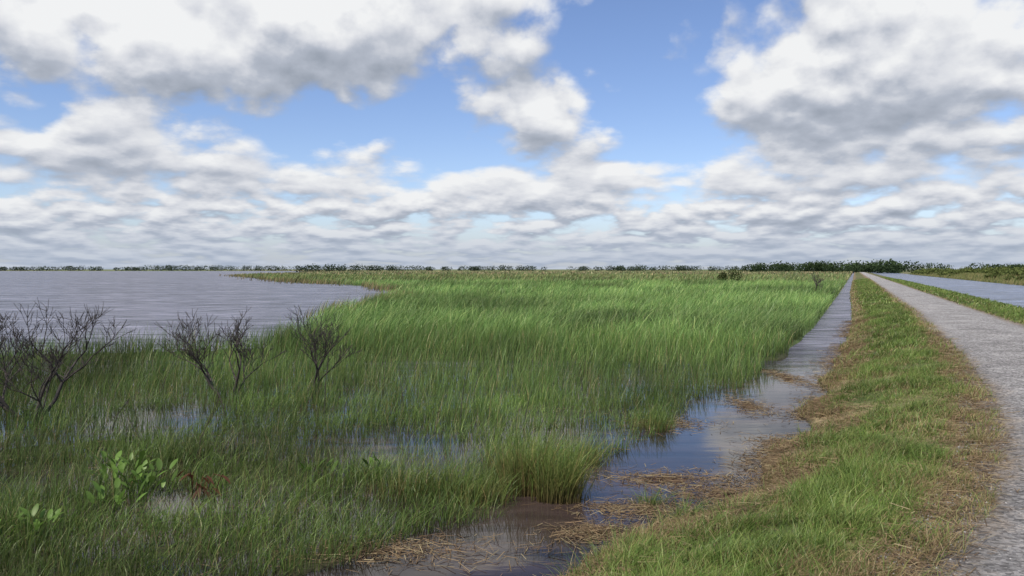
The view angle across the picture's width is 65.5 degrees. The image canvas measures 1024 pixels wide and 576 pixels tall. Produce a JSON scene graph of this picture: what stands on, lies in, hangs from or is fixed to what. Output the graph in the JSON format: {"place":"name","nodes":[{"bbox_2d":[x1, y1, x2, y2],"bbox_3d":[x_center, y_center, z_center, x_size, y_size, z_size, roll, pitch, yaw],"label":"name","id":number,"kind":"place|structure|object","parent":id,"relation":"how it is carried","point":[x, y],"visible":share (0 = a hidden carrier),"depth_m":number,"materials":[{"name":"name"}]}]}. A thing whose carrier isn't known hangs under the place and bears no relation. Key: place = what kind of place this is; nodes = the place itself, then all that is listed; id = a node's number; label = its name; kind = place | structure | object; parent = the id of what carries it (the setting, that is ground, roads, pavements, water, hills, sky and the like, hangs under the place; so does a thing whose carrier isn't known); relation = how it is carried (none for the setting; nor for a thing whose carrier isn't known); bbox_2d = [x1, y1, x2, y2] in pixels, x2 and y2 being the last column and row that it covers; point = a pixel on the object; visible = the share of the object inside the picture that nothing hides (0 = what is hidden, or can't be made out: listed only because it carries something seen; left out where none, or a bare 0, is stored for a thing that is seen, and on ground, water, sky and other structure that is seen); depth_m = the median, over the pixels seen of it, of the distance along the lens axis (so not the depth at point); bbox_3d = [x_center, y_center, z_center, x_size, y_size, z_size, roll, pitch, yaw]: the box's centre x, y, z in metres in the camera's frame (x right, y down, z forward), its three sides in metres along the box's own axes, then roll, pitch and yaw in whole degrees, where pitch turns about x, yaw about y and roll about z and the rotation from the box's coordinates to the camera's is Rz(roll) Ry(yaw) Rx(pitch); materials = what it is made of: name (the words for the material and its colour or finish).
{"place":"outdoors","nodes":[
{"label":"outdoors","id":0,"kind":"place"},
{"bbox_2d":[0,271,853,575],"bbox_3d":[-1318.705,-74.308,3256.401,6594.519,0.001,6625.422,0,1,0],"label":"lake water","id":1,"kind":"structure","parent":0,"point":[148,299],"depth_m":15.28,"materials":[{"name":"grey liquid"}]},
{"bbox_2d":[0,515,21,539],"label":"arrow arum plant","id":2,"kind":"object","parent":1,"relation":"on","point":[6,522],"visible":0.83,"depth_m":8.66,"materials":[{"name":"green plant"}]},
{"bbox_2d":[13,503,65,543],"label":"arrow arum plant","id":3,"kind":"object","parent":1,"relation":"on","point":[33,512],"visible":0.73,"depth_m":8.87,"materials":[{"name":"green plant"}]},
{"bbox_2d":[86,478,146,517],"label":"arrow arum plant","id":4,"kind":"object","parent":1,"relation":"on","point":[118,492],"visible":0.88,"depth_m":9.75,"materials":[{"name":"green plant"}]},
{"bbox_2d":[88,449,154,485],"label":"arrow arum plant","id":5,"kind":"object","parent":1,"relation":"on","point":[119,453],"visible":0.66,"depth_m":11.09,"materials":[{"name":"green plant"}]},
{"bbox_2d":[85,456,163,494],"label":"arrow arum plant","id":6,"kind":"object","parent":1,"relation":"on","point":[114,468],"visible":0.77,"depth_m":10.65,"materials":[{"name":"green plant"}]},
{"bbox_2d":[118,458,182,502],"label":"arrow arum plant","id":7,"kind":"object","parent":1,"relation":"on","point":[149,477],"visible":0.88,"depth_m":10.38,"materials":[{"name":"green plant"}]},
{"bbox_2d":[177,469,230,502],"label":"withered water plant","id":8,"kind":"object","parent":1,"relation":"on","point":[198,490],"visible":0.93,"depth_m":10.34,"materials":[{"name":"brown plant"}]},
{"bbox_2d":[129,270,436,355],"bbox_3d":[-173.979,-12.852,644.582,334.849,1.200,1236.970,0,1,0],"label":"lakeshore dry reeds","id":9,"kind":"object","parent":1,"relation":"on","point":[368,285],"visible":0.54,"depth_m":117.33,"materials":[{"name":"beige plant"}]},
{"bbox_2d":[285,458,337,473],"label":"arrow arum plant","id":10,"kind":"object","parent":1,"relation":"on","point":[310,468],"visible":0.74,"depth_m":11.45,"materials":[{"name":"green plant"}]},
{"bbox_2d":[360,453,391,472],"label":"arrow arum plant","id":11,"kind":"object","parent":1,"relation":"on","point":[365,461],"visible":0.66,"depth_m":11.51,"materials":[{"name":"green plant"}]},
{"bbox_2d":[0,269,1020,575],"bbox_3d":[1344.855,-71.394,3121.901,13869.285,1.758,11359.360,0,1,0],"label":"ground","id":12,"kind":"structure","parent":0,"point":[720,493],"depth_m":11.67,"materials":[{"name":"soil"}]},
{"bbox_2d":[0,311,43,398],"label":"bare shrub","id":13,"kind":"object","parent":12,"relation":"on","point":[12,328],"visible":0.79,"depth_m":18.36,"materials":[{"name":"brown plant"}]},
{"bbox_2d":[0,298,136,423],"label":"bare shrub","id":14,"kind":"object","parent":12,"relation":"on","point":[5,406],"visible":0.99,"depth_m":15.64,"materials":[{"name":"brown plant"}]},
{"bbox_2d":[154,306,286,399],"bbox_3d":[-6.810,1.578,18.262,2.246,2.322,2.528,1,1,23],"label":"bare shrub","id":15,"kind":"object","parent":12,"relation":"on","point":[236,338],"visible":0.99,"depth_m":18.19,"materials":[{"name":"brown plant"}]},
{"bbox_2d":[284,305,362,396],"bbox_3d":[-4.368,1.540,18.395,1.574,2.351,1.249,-1,2,-29],"label":"bare shrub","id":16,"kind":"object","parent":12,"relation":"on","point":[315,346],"visible":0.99,"depth_m":18.34,"materials":[{"name":"brown plant"}]},
{"bbox_2d":[113,361,584,454],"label":"dead stalks","id":17,"kind":"object","parent":12,"relation":"on","point":[325,398],"visible":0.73,"depth_m":15.65,"materials":[{"name":"brown plant"}]},
{"bbox_2d":[0,263,750,271],"bbox_3d":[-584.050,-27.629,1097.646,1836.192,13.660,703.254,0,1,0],"label":"distant trees","id":18,"kind":"object","parent":12,"relation":"on","point":[353,268],"visible":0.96,"depth_m":1312.28,"materials":[{"name":"green plant"}]},
{"bbox_2d":[362,449,459,498],"bbox_3d":[-1.319,2.481,10.693,1.450,0.651,1.068,0,1,0],"label":"sedge tussock","id":19,"kind":"object","parent":12,"relation":"on","point":[402,483],"visible":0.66,"depth_m":10.62,"materials":[{"name":"green plant"}]},
{"bbox_2d":[0,270,852,575],"bbox_3d":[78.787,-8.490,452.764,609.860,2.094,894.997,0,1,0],"label":"marsh reeds","id":20,"kind":"object","parent":12,"relation":"on","point":[548,314],"visible":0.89,"depth_m":18.30,"materials":[{"name":"green plant"}]},
{"bbox_2d":[428,456,525,506],"bbox_3d":[-0.417,2.459,10.257,1.417,0.717,1.053,0,1,0],"label":"sedge tussock","id":21,"kind":"object","parent":12,"relation":"on","point":[493,493],"visible":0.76,"depth_m":10.23,"materials":[{"name":"green plant"}]},
{"bbox_2d":[463,433,544,483],"bbox_3d":[-0.066,2.380,11.226,1.747,0.829,1.092,0,1,0],"label":"sedge tussock","id":22,"kind":"object","parent":12,"relation":"on","point":[492,463],"visible":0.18,"depth_m":11.24,"materials":[{"name":"green plant"}]},
{"bbox_2d":[0,316,1023,575],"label":"dead straw litter","id":23,"kind":"object","parent":12,"relation":"on","point":[592,528],"visible":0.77,"depth_m":10.18,"materials":[{"name":"brown plant"}]},
{"bbox_2d":[480,411,591,496],"bbox_3d":[0.287,2.167,10.563,1.531,1.285,1.294,-1,2,-35],"label":"sedge tussock","id":24,"kind":"object","parent":12,"relation":"on","point":[526,486],"visible":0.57,"depth_m":10.57,"materials":[{"name":"green plant"}]},
{"bbox_2d":[503,418,617,504],"bbox_3d":[0.716,2.194,10.304,1.504,1.245,1.216,-1,2,-37],"label":"sedge tussock","id":25,"kind":"object","parent":12,"relation":"on","point":[559,486],"visible":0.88,"depth_m":10.22,"materials":[{"name":"green plant"}]},
{"bbox_2d":[544,425,613,466],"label":"sedge tussock","id":26,"kind":"object","parent":12,"relation":"on","point":[593,456],"visible":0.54,"depth_m":12.22,"materials":[{"name":"green plant"}]},
{"bbox_2d":[547,522,692,575],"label":"grass tuft","id":27,"kind":"object","parent":12,"relation":"on","point":[590,567],"visible":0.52,"depth_m":7.59,"materials":[{"name":"plant"}]},
{"bbox_2d":[578,514,689,559],"bbox_3d":[1.210,2.599,8.202,1.405,0.509,1.098,0,1,0],"label":"grass tuft","id":28,"kind":"object","parent":12,"relation":"on","point":[625,539],"visible":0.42,"depth_m":8.23,"materials":[{"name":"plant"}]},
{"bbox_2d":[620,406,676,431],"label":"sedge tussock","id":29,"kind":"object","parent":12,"relation":"on","point":[644,424],"visible":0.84,"depth_m":14.84,"materials":[{"name":"green plant"}]},
{"bbox_2d":[606,480,691,505],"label":"grass tuft","id":30,"kind":"object","parent":12,"relation":"on","point":[653,500],"visible":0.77,"depth_m":10.14,"materials":[{"name":"plant"}]},
{"bbox_2d":[645,489,719,523],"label":"grass tuft","id":31,"kind":"object","parent":12,"relation":"on","point":[685,508],"visible":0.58,"depth_m":9.37,"materials":[{"name":"plant"}]},
{"bbox_2d":[717,271,727,280],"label":"marsh bush","id":32,"kind":"object","parent":12,"relation":"on","point":[722,276],"visible":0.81,"depth_m":151.74,"materials":[{"name":"green plant"}]},
{"bbox_2d":[728,266,741,280],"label":"marsh bush","id":33,"kind":"object","parent":12,"relation":"on","point":[734,274],"visible":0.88,"depth_m":149.75,"materials":[{"name":"green plant"}]},
{"bbox_2d":[698,488,785,515],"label":"grass tuft","id":34,"kind":"object","parent":12,"relation":"on","point":[741,503],"visible":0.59,"depth_m":9.15,"materials":[{"name":"plant"}]},
{"bbox_2d":[559,277,1023,575],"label":"verge grass","id":35,"kind":"structure","parent":12,"relation":"on","point":[849,480],"depth_m":9.12,"materials":[{"name":"green plant"}]},
{"bbox_2d":[806,270,825,292],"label":"bare shrub","id":36,"kind":"object","parent":12,"relation":"on","point":[819,280],"visible":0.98,"depth_m":88.39,"materials":[{"name":"brown plant"}]},
{"bbox_2d":[741,258,1023,272],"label":"roadside trees","id":37,"kind":"object","parent":12,"relation":"on","point":[881,267],"visible":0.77,"depth_m":685.91,"materials":[{"name":"green plant"}]},
{"bbox_2d":[869,370,1023,575],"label":"loose gravel","id":38,"kind":"structure","parent":12,"relation":"on","point":[954,491],"depth_m":8.27,"materials":[{"name":"grey gravel"}]},
{"bbox_2d":[910,271,1023,285],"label":"canal bank grass","id":39,"kind":"structure","parent":12,"relation":"on","point":[971,276],"depth_m":210.74,"materials":[{"name":"green plant"}]},
{"bbox_2d":[911,265,1023,280],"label":"canal bank thicket","id":40,"kind":"object","parent":12,"relation":"on","point":[1015,271],"visible":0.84,"depth_m":283.82,"materials":[{"name":"green plant"}]},
{"bbox_2d":[0,0,1023,268],"label":"sky","id":41,"kind":"structure","parent":0,"point":[550,134],"materials":[{"name":"blue"}]},
{"bbox_2d":[860,272,1023,575],"bbox_3d":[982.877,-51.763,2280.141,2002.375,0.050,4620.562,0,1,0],"label":"gravel road","id":42,"kind":"structure","parent":0,"point":[995,343],"depth_m":13.30,"materials":[{"name":"grey gravel"}]},
{"bbox_2d":[869,272,1023,306],"bbox_3d":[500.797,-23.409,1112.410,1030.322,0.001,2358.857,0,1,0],"label":"canal water","id":43,"kind":"structure","parent":0,"point":[1013,294],"depth_m":129.84,"materials":[{"name":"liquid"}]}
]}

